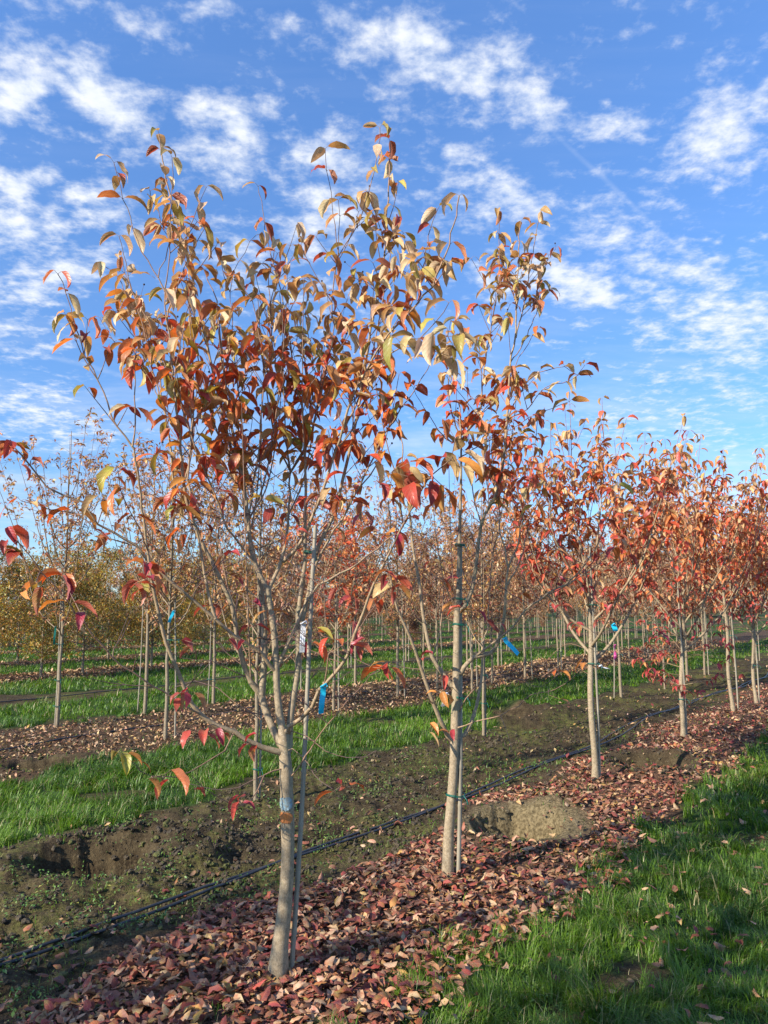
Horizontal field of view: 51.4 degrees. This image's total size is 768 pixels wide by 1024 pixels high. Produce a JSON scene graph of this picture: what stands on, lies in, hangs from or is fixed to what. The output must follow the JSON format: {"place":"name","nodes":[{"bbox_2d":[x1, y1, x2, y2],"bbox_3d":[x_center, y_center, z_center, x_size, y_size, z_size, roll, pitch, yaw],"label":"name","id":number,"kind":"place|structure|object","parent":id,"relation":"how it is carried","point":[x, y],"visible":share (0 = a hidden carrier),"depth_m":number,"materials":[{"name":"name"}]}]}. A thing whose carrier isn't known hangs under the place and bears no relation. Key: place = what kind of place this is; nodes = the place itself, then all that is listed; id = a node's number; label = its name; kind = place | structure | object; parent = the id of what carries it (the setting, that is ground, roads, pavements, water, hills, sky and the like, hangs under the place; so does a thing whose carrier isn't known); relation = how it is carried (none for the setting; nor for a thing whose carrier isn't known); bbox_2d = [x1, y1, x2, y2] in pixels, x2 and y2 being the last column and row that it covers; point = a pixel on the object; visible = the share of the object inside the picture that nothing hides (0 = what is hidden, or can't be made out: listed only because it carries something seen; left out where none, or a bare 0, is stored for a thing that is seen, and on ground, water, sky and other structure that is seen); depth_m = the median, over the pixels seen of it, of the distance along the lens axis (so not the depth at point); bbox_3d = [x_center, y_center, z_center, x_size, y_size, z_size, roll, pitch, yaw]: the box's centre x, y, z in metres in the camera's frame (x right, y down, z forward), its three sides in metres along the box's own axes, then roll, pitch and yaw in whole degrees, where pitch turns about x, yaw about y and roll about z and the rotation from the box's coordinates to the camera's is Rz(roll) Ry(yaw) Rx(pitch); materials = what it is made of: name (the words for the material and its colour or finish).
{"place":"outdoors","nodes":[
{"label":"outdoors","id":0,"kind":"place"},
{"bbox_2d":[0,607,767,1023],"bbox_3d":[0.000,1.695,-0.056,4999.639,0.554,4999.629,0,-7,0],"label":"ground","id":1,"kind":"structure","parent":0,"point":[518,819],"depth_m":6.32,"materials":[{"name":"soil"}]},
{"bbox_2d":[0,548,22,653],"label":"golden tree","id":2,"kind":"object","parent":1,"relation":"on","point":[6,594],"visible":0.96,"depth_m":16.94,"materials":[{"name":"yellow plant"}]},
{"bbox_2d":[0,548,31,653],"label":"bronze tree","id":3,"kind":"object","parent":1,"relation":"on","point":[10,585],"visible":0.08,"depth_m":27.32,"materials":[{"name":"brown plant"}]},
{"bbox_2d":[0,556,66,663],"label":"golden tree","id":4,"kind":"object","parent":1,"relation":"on","point":[15,568],"visible":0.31,"depth_m":22.21,"materials":[{"name":"yellow plant"}]},
{"bbox_2d":[0,543,93,677],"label":"golden tree","id":5,"kind":"object","parent":1,"relation":"on","point":[43,626],"visible":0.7,"depth_m":18.22,"materials":[{"name":"yellow plant"}]},
{"bbox_2d":[53,586,63,725],"bbox_3d":[-4.387,1.966,10.799,0.115,1.941,0.105,0,-7,0],"label":"bamboo cane","id":6,"kind":"object","parent":1,"relation":"on","point":[57,680],"visible":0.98,"depth_m":10.77,"materials":[{"name":"beige"}]},
{"bbox_2d":[0,407,127,726],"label":"nursery tree","id":7,"kind":"object","parent":1,"relation":"on","point":[68,539],"visible":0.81,"depth_m":10.84,"materials":[{"name":"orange plant"}]},
{"bbox_2d":[58,565,96,645],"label":"bronze tree","id":8,"kind":"object","parent":1,"relation":"on","point":[80,611],"visible":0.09,"depth_m":29.75,"materials":[{"name":"brown plant"}]},
{"bbox_2d":[47,564,110,640],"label":"golden tree","id":9,"kind":"object","parent":1,"relation":"on","point":[79,592],"visible":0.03,"depth_m":35.88,"materials":[{"name":"yellow plant"}]},
{"bbox_2d":[26,533,135,673],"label":"golden tree","id":10,"kind":"object","parent":1,"relation":"on","point":[117,623],"visible":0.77,"depth_m":19.28,"materials":[{"name":"yellow plant"}]},
{"bbox_2d":[53,547,146,657],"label":"golden tree","id":11,"kind":"object","parent":1,"relation":"on","point":[105,565],"visible":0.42,"depth_m":24.83,"materials":[{"name":"yellow plant"}]},
{"bbox_2d":[99,566,140,640],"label":"nursery tree","id":12,"kind":"object","parent":1,"relation":"on","point":[119,580],"visible":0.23,"depth_m":38.08,"materials":[{"name":"orange plant"}]},
{"bbox_2d":[137,603,143,712],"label":"bamboo cane","id":13,"kind":"object","parent":1,"relation":"on","point":[140,659],"visible":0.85,"depth_m":12.13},
{"bbox_2d":[123,570,177,655],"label":"golden tree","id":14,"kind":"object","parent":1,"relation":"on","point":[144,626],"visible":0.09,"depth_m":25.88,"materials":[{"name":"yellow plant"}]},
{"bbox_2d":[95,534,210,665],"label":"golden tree","id":15,"kind":"object","parent":1,"relation":"on","point":[135,624],"visible":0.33,"depth_m":20.88,"materials":[{"name":"yellow plant"}]},
{"bbox_2d":[93,434,223,712],"bbox_3d":[-3.515,0.934,12.469,2.121,4.331,2.180,3,-7,-20],"label":"nursery tree","id":16,"kind":"object","parent":1,"relation":"on","point":[145,605],"visible":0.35,"depth_m":12.18,"materials":[{"name":"orange plant"}]},
{"bbox_2d":[167,583,179,737],"bbox_3d":[-2.586,1.834,9.795,0.189,1.909,0.173,0,-7,0],"label":"bamboo cane","id":17,"kind":"object","parent":1,"relation":"on","point":[175,640],"visible":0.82,"depth_m":9.77,"materials":[{"name":"beige"}]},
{"bbox_2d":[115,421,236,739],"bbox_3d":[-2.584,0.872,9.960,1.581,3.880,1.577,2,-7,-13],"label":"nursery tree","id":18,"kind":"object","parent":1,"relation":"on","point":[189,573],"visible":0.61,"depth_m":9.81,"materials":[{"name":"orange plant"}]},
{"bbox_2d":[173,561,243,651],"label":"golden tree","id":19,"kind":"object","parent":1,"relation":"on","point":[200,610],"visible":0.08,"depth_m":27.67,"materials":[{"name":"yellow plant"}]},
{"bbox_2d":[207,588,214,703],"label":"bamboo cane","id":20,"kind":"object","parent":1,"relation":"on","point":[209,679],"visible":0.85,"depth_m":13.19,"materials":[{"name":"beige"}]},
{"bbox_2d":[171,545,257,664],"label":"golden tree","id":21,"kind":"object","parent":1,"relation":"on","point":[200,635],"visible":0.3,"depth_m":22.51,"materials":[{"name":"yellow plant"}]},
{"bbox_2d":[184,471,275,703],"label":"nursery tree","id":22,"kind":"object","parent":1,"relation":"on","point":[230,507],"visible":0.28,"depth_m":13.21,"materials":[{"name":"orange plant"}]},
{"bbox_2d":[197,554,263,648],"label":"golden tree","id":23,"kind":"object","parent":1,"relation":"on","point":[235,561],"visible":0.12,"depth_m":29.18,"materials":[{"name":"yellow plant"}]},
{"bbox_2d":[0,121,488,980],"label":"dogwood tree","id":24,"kind":"object","parent":1,"relation":"on","point":[236,409],"visible":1,"depth_m":3.66,"materials":[{"name":"orange plant"}]},
{"bbox_2d":[299,620,306,651],"bbox_3d":[-0.350,0.539,3.461,0.031,0.138,0.029,3,-7,-23],"label":"plant label","id":25,"kind":"object","parent":24,"relation":"hanging from","point":[302,639],"visible":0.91,"depth_m":3.46,"materials":[{"name":"grey"}]},
{"bbox_2d":[318,683,327,713],"bbox_3d":[-0.252,0.768,3.292,0.035,0.125,0.029,3,-7,-23],"label":"flagging ribbon","id":26,"kind":"object","parent":24,"relation":"hanging from","point":[322,699],"visible":1,"depth_m":3.29,"materials":[{"name":"teal"}]},
{"bbox_2d":[253,572,262,798],"bbox_3d":[-1.042,1.468,6.706,0.093,1.942,0.085,0,-7,0],"label":"bamboo cane","id":27,"kind":"object","parent":1,"relation":"on","point":[259,769],"visible":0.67,"depth_m":6.66,"materials":[{"name":"beige"}]},
{"bbox_2d":[241,540,294,594],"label":"shelterbelt tree","id":28,"kind":"object","parent":1,"relation":"on","point":[292,589],"visible":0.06,"depth_m":112.37,"materials":[{"name":"brown plant"}]},
{"bbox_2d":[0,647,541,701],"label":"irrigation pipe","id":29,"kind":"object","parent":1,"relation":"on","point":[207,680],"visible":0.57,"depth_m":16.30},
{"bbox_2d":[254,563,295,639],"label":"bronze tree","id":30,"kind":"object","parent":1,"relation":"on","point":[286,621],"visible":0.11,"depth_m":30.85,"materials":[{"name":"brown plant"}]},
{"bbox_2d":[248,526,302,646],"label":"bronze tree","id":31,"kind":"object","parent":1,"relation":"on","point":[283,616],"visible":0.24,"depth_m":25.06,"materials":[{"name":"brown plant"}]},
{"bbox_2d":[178,410,387,800],"bbox_3d":[-1.016,0.747,7.064,1.557,3.402,1.652,3,-8,-27],"label":"nursery tree","id":32,"kind":"object","parent":1,"relation":"on","point":[255,622],"visible":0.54,"depth_m":6.84,"materials":[{"name":"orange plant"}]},
{"bbox_2d":[239,468,355,659],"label":"nursery tree","id":33,"kind":"object","parent":1,"relation":"on","point":[297,573],"visible":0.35,"depth_m":14.95,"materials":[{"name":"orange plant"}]},
{"bbox_2d":[289,525,316,967],"bbox_3d":[-0.351,1.042,3.552,0.078,1.979,0.152,-2,-7,20],"label":"bamboo cane","id":34,"kind":"object","parent":1,"relation":"on","point":[300,838],"visible":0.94,"depth_m":3.51,"materials":[{"name":"grey"}]},
{"bbox_2d":[305,569,340,640],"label":"bronze tree","id":35,"kind":"object","parent":1,"relation":"on","point":[321,624],"visible":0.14,"depth_m":33.09,"materials":[{"name":"brown plant"}]},
{"bbox_2d":[0,649,653,750],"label":"irrigation pipe","id":36,"kind":"object","parent":1,"relation":"on","point":[211,716],"visible":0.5,"depth_m":10.68,"materials":[{"name":"plastic"}]},
{"bbox_2d":[302,528,358,645],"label":"bronze tree","id":37,"kind":"object","parent":1,"relation":"on","point":[318,619],"visible":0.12,"depth_m":26.99,"materials":[{"name":"brown plant"}]},
{"bbox_2d":[333,584,339,711],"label":"bamboo cane","id":38,"kind":"object","parent":1,"relation":"on","point":[338,648],"visible":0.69,"depth_m":12.28,"materials":[{"name":"beige"}]},
{"bbox_2d":[281,481,406,710],"bbox_3d":[-0.695,1.247,12.372,1.898,3.661,1.955,3,-7,-25],"label":"dogwood tree","id":39,"kind":"object","parent":1,"relation":"on","point":[354,549],"visible":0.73,"depth_m":12.27,"materials":[{"name":"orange plant"}]},
{"bbox_2d":[319,530,377,667],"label":"nursery tree","id":40,"kind":"object","parent":1,"relation":"on","point":[343,605],"visible":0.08,"depth_m":21.23,"materials":[{"name":"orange plant"}]},
{"bbox_2d":[334,570,364,642],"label":"bronze tree","id":41,"kind":"object","parent":1,"relation":"on","point":[344,631],"visible":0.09,"depth_m":34.73,"materials":[{"name":"brown plant"}]},
{"bbox_2d":[298,485,402,685],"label":"nursery tree","id":42,"kind":"object","parent":1,"relation":"on","point":[361,597],"visible":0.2,"depth_m":16.14,"materials":[{"name":"orange plant"}]},
{"bbox_2d":[347,561,389,645],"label":"bronze tree","id":43,"kind":"object","parent":1,"relation":"on","point":[369,620],"visible":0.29,"depth_m":28.95,"materials":[{"name":"brown plant"}]},
{"bbox_2d":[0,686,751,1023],"bbox_3d":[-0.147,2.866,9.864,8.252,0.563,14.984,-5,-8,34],"label":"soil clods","id":44,"kind":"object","parent":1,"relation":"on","point":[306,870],"visible":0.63,"depth_m":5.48,"materials":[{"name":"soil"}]},
{"bbox_2d":[0,623,767,1023],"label":"grass","id":45,"kind":"structure","parent":1,"relation":"on","point":[598,925],"depth_m":5.49,"materials":[{"name":"plant"}]},
{"bbox_2d":[0,638,767,836],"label":"fallen leaves","id":46,"kind":"object","parent":1,"relation":"on","point":[223,662],"visible":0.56,"depth_m":14.91,"materials":[{"name":"brown plant"}]},
{"bbox_2d":[0,726,767,1023],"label":"clover","id":47,"kind":"object","parent":1,"relation":"on","point":[38,992],"visible":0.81,"depth_m":4.58,"materials":[{"name":"green plant"}]},
{"bbox_2d":[0,673,767,961],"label":"irrigation pipe","id":48,"kind":"object","parent":1,"relation":"on","point":[175,897],"visible":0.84,"depth_m":4.83,"materials":[{"name":"plastic"}]},
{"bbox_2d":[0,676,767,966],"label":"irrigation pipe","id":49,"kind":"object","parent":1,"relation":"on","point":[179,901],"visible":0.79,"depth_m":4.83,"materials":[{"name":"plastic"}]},
{"bbox_2d":[0,760,767,1023],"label":"fallen leaves","id":50,"kind":"object","parent":1,"relation":"on","point":[275,994],"visible":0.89,"depth_m":3.73,"materials":[{"name":"red plant"}]},
{"bbox_2d":[401,589,404,698],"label":"bamboo cane","id":51,"kind":"object","parent":1,"relation":"on","point":[403,642],"visible":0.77,"depth_m":14.00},
{"bbox_2d":[381,554,426,648],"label":"bronze tree","id":52,"kind":"object","parent":1,"relation":"on","point":[411,626],"visible":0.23,"depth_m":30.43,"materials":[{"name":"brown plant"}]},
{"bbox_2d":[346,473,462,696],"bbox_3d":[0.362,1.202,13.987,2.071,4.114,2.015,-1,-7,5],"label":"nursery tree","id":53,"kind":"object","parent":1,"relation":"on","point":[395,562],"visible":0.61,"depth_m":14.01,"materials":[{"name":"orange plant"}]},
{"bbox_2d":[384,551,433,660],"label":"nursery tree","id":54,"kind":"object","parent":1,"relation":"on","point":[405,598],"visible":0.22,"depth_m":23.43,"materials":[{"name":"red plant"}]},
{"bbox_2d":[385,524,453,669],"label":"nursery tree","id":55,"kind":"object","parent":1,"relation":"on","point":[425,610],"visible":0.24,"depth_m":18.44,"materials":[{"name":"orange plant"}]},
{"bbox_2d":[403,576,439,646],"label":"bronze tree","id":56,"kind":"object","parent":1,"relation":"on","point":[420,634],"visible":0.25,"depth_m":31.73,"materials":[{"name":"brown plant"}]},
{"bbox_2d":[393,518,475,688],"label":"nursery tree","id":57,"kind":"object","parent":1,"relation":"on","point":[431,599],"visible":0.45,"depth_m":15.63,"materials":[{"name":"orange plant"}]},
{"bbox_2d":[424,563,452,637],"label":"nursery tree","id":58,"kind":"object","parent":1,"relation":"on","point":[444,614],"visible":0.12,"depth_m":40.78,"materials":[{"name":"orange plant"}]},
{"bbox_2d":[446,543,470,875],"bbox_3d":[0.438,1.177,4.762,0.148,1.993,0.130,0,-7,0],"label":"bamboo cane","id":59,"kind":"object","parent":1,"relation":"on","point":[459,823],"visible":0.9,"depth_m":4.71,"materials":[{"name":"beige"}]},
{"bbox_2d":[425,513,506,670],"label":"nursery tree","id":60,"kind":"object","parent":1,"relation":"on","point":[467,668],"visible":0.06,"depth_m":19.94,"materials":[{"name":"red plant"}]},
{"bbox_2d":[421,506,527,689],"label":"nursery tree","id":61,"kind":"object","parent":1,"relation":"on","point":[446,569],"visible":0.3,"depth_m":15.38,"materials":[{"name":"red plant"}]},
{"bbox_2d":[421,471,536,735],"bbox_3d":[1.238,1.147,10.046,1.357,3.336,1.360,-3,-7,21],"label":"nursery tree","id":62,"kind":"object","parent":1,"relation":"on","point":[482,580],"visible":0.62,"depth_m":10.06,"materials":[{"name":"red plant"}]},
{"bbox_2d":[481,644,488,735],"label":"bamboo cane","id":63,"kind":"object","parent":1,"relation":"on","point":[485,675],"visible":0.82,"depth_m":9.99,"materials":[{"name":"beige"}]},
{"bbox_2d":[431,509,549,683],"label":"nursery tree","id":64,"kind":"object","parent":1,"relation":"on","point":[502,590],"visible":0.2,"depth_m":16.65,"materials":[{"name":"red plant"}]},
{"bbox_2d":[352,205,633,877],"bbox_3d":[0.598,0.074,4.874,1.563,4.175,1.177,0,-7,0],"label":"dogwood tree","id":65,"kind":"object","parent":1,"relation":"on","point":[515,381],"visible":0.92,"depth_m":4.88,"materials":[{"name":"orange plant"}]},
{"bbox_2d":[502,637,518,654],"bbox_3d":[0.738,0.783,4.663,0.100,0.109,0.029,-4,-8,28],"label":"flagging ribbon","id":66,"kind":"object","parent":65,"relation":"attached to","point":[510,646],"visible":1,"depth_m":4.66,"materials":[{"name":"blue"}]},
{"bbox_2d":[463,506,538,665],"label":"nursery tree","id":67,"kind":"object","parent":1,"relation":"on","point":[498,663],"visible":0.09,"depth_m":21.26,"materials":[{"name":"red plant"}]},
{"bbox_2d":[488,571,514,640],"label":"bronze tree","id":68,"kind":"object","parent":1,"relation":"on","point":[501,619],"visible":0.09,"depth_m":37.53,"materials":[{"name":"brown plant"}]},
{"bbox_2d":[488,566,527,650],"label":"nursery tree","id":69,"kind":"object","parent":1,"relation":"on","point":[507,607],"visible":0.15,"depth_m":28.76,"materials":[{"name":"red plant"}]},
{"bbox_2d":[472,507,555,677],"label":"nursery tree","id":70,"kind":"object","parent":1,"relation":"on","point":[524,589],"visible":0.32,"depth_m":18.02,"materials":[{"name":"red plant"}]},
{"bbox_2d":[496,537,558,617],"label":"nursery tree","id":71,"kind":"object","parent":1,"relation":"on","point":[527,586],"visible":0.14,"depth_m":22.92,"materials":[{"name":"red plant"}]},
{"bbox_2d":[532,596,552,629],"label":"bronze tree","id":72,"kind":"object","parent":1,"relation":"on","point":[542,621],"visible":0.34,"depth_m":51.51,"materials":[{"name":"brown plant"}]},
{"bbox_2d":[529,573,558,646],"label":"nursery tree","id":73,"kind":"object","parent":1,"relation":"on","point":[544,608],"visible":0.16,"depth_m":31.58,"materials":[{"name":"red plant"}]},
{"bbox_2d":[527,508,585,672],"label":"nursery tree","id":74,"kind":"object","parent":1,"relation":"on","point":[555,580],"visible":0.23,"depth_m":19.50,"materials":[{"name":"red plant"}]},
{"bbox_2d":[547,552,585,656],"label":"nursery tree","id":75,"kind":"object","parent":1,"relation":"on","point":[567,597],"visible":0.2,"depth_m":25.12,"materials":[{"name":"red plant"}]},
{"bbox_2d":[559,532,599,654],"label":"nursery tree","id":76,"kind":"object","parent":1,"relation":"on","point":[576,601],"visible":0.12,"depth_m":26.63,"materials":[{"name":"red plant"}]},
{"bbox_2d":[566,543,615,645],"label":"nursery tree","id":77,"kind":"object","parent":1,"relation":"on","point":[603,598],"visible":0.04,"depth_m":28.36,"materials":[{"name":"red plant"}]},
{"bbox_2d":[586,546,601,778],"bbox_3d":[1.907,1.373,7.250,0.115,2.135,0.105,0,-7,0],"label":"bamboo cane","id":78,"kind":"object","parent":1,"relation":"on","point":[595,663],"visible":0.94,"depth_m":7.23,"materials":[{"name":"beige"}]},
{"bbox_2d":[563,520,626,616],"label":"nursery tree","id":79,"kind":"object","parent":1,"relation":"on","point":[586,557],"visible":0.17,"depth_m":21.49,"materials":[{"name":"red plant"}]},
{"bbox_2d":[482,391,711,779],"bbox_3d":[1.915,0.636,7.257,2.135,3.576,1.915,0,-7,0],"label":"dogwood tree","id":80,"kind":"object","parent":1,"relation":"on","point":[654,525],"visible":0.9,"depth_m":7.33,"materials":[{"name":"red plant"}]},
{"bbox_2d":[552,500,650,697],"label":"nursery tree","id":81,"kind":"object","parent":1,"relation":"on","point":[620,603],"visible":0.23,"depth_m":14.12,"materials":[{"name":"red plant"}]},
{"bbox_2d":[475,678,767,781],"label":"fallen leaves","id":82,"kind":"object","parent":1,"relation":"on","point":[689,736],"visible":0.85,"depth_m":9.48,"materials":[{"name":"red plant"}]},
{"bbox_2d":[600,541,642,658],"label":"nursery tree","id":83,"kind":"object","parent":1,"relation":"on","point":[621,596],"visible":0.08,"depth_m":23.99,"materials":[{"name":"red plant"}]},
{"bbox_2d":[619,559,659,646],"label":"nursery tree","id":84,"kind":"object","parent":1,"relation":"on","point":[640,609],"visible":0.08,"depth_m":31.96,"materials":[{"name":"red plant"}]},
{"bbox_2d":[630,532,669,656],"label":"nursery tree","id":85,"kind":"object","parent":1,"relation":"on","point":[643,613],"visible":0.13,"depth_m":25.18,"materials":[{"name":"red plant"}]},
{"bbox_2d":[622,534,696,688],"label":"nursery tree","id":86,"kind":"object","parent":1,"relation":"on","point":[661,568],"visible":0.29,"depth_m":15.83,"materials":[{"name":"red plant"}]},
{"bbox_2d":[655,551,687,652],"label":"nursery tree","id":87,"kind":"object","parent":1,"relation":"on","point":[667,599],"visible":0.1,"depth_m":27.44,"materials":[{"name":"red plant"}]},
{"bbox_2d":[596,434,767,738],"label":"dogwood tree","id":88,"kind":"object","parent":1,"relation":"on","point":[700,535],"visible":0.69,"depth_m":9.38,"materials":[{"name":"red plant"}]},
{"bbox_2d":[676,576,689,734],"bbox_3d":[3.506,1.727,9.420,0.115,1.939,0.105,0,-7,0],"label":"bamboo cane","id":89,"kind":"object","parent":1,"relation":"on","point":[685,699],"visible":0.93,"depth_m":9.41,"materials":[{"name":"beige"}]},
{"bbox_2d":[646,504,728,680],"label":"nursery tree","id":90,"kind":"object","parent":1,"relation":"on","point":[686,653],"visible":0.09,"depth_m":17.35,"materials":[{"name":"red plant"}]},
{"bbox_2d":[669,506,729,674],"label":"dogwood tree","id":91,"kind":"object","parent":1,"relation":"on","point":[703,642],"visible":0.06,"depth_m":19.00,"materials":[{"name":"red plant"}]},
{"bbox_2d":[654,481,767,711],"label":"dogwood tree","id":92,"kind":"object","parent":1,"relation":"on","point":[736,561],"visible":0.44,"depth_m":11.97,"materials":[{"name":"red plant"}]},
{"bbox_2d":[704,584,727,644],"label":"nursery tree","id":93,"kind":"object","parent":1,"relation":"on","point":[709,607],"visible":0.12,"depth_m":32.85,"materials":[{"name":"red plant"}]},
{"bbox_2d":[685,493,767,702],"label":"dogwood tree","id":94,"kind":"object","parent":1,"relation":"on","point":[756,608],"visible":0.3,"depth_m":12.99,"materials":[{"name":"red plant"}]},
{"bbox_2d":[709,556,751,666],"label":"nursery tree","id":95,"kind":"object","parent":1,"relation":"on","point":[732,604],"visible":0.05,"depth_m":21.44,"materials":[{"name":"red plant"}]},
{"bbox_2d":[728,583,738,710],"bbox_3d":[5.200,2.027,11.923,0.115,1.935,0.105,0,-7,0],"label":"bamboo cane","id":96,"kind":"object","parent":1,"relation":"on","point":[733,635],"visible":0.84,"depth_m":11.90,"materials":[{"name":"beige"}]},
{"bbox_2d":[729,508,767,630],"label":"dogwood tree","id":97,"kind":"object","parent":1,"relation":"on","point":[760,583],"visible":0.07,"depth_m":14.70,"materials":[{"name":"red plant"}]},
{"bbox_2d":[738,570,767,658],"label":"dogwood tree","id":98,"kind":"object","parent":1,"relation":"on","point":[755,605],"visible":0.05,"depth_m":24.11,"materials":[{"name":"red plant"}]},
{"bbox_2d":[751,594,760,702],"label":"bamboo cane","id":99,"kind":"object","parent":1,"relation":"on","point":[756,658],"visible":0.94,"depth_m":12.95,"materials":[{"name":"beige"}]},
{"bbox_2d":[0,0,767,606],"label":"sky","id":100,"kind":"structure","parent":0,"point":[641,126],"materials":[{"name":"blue"}]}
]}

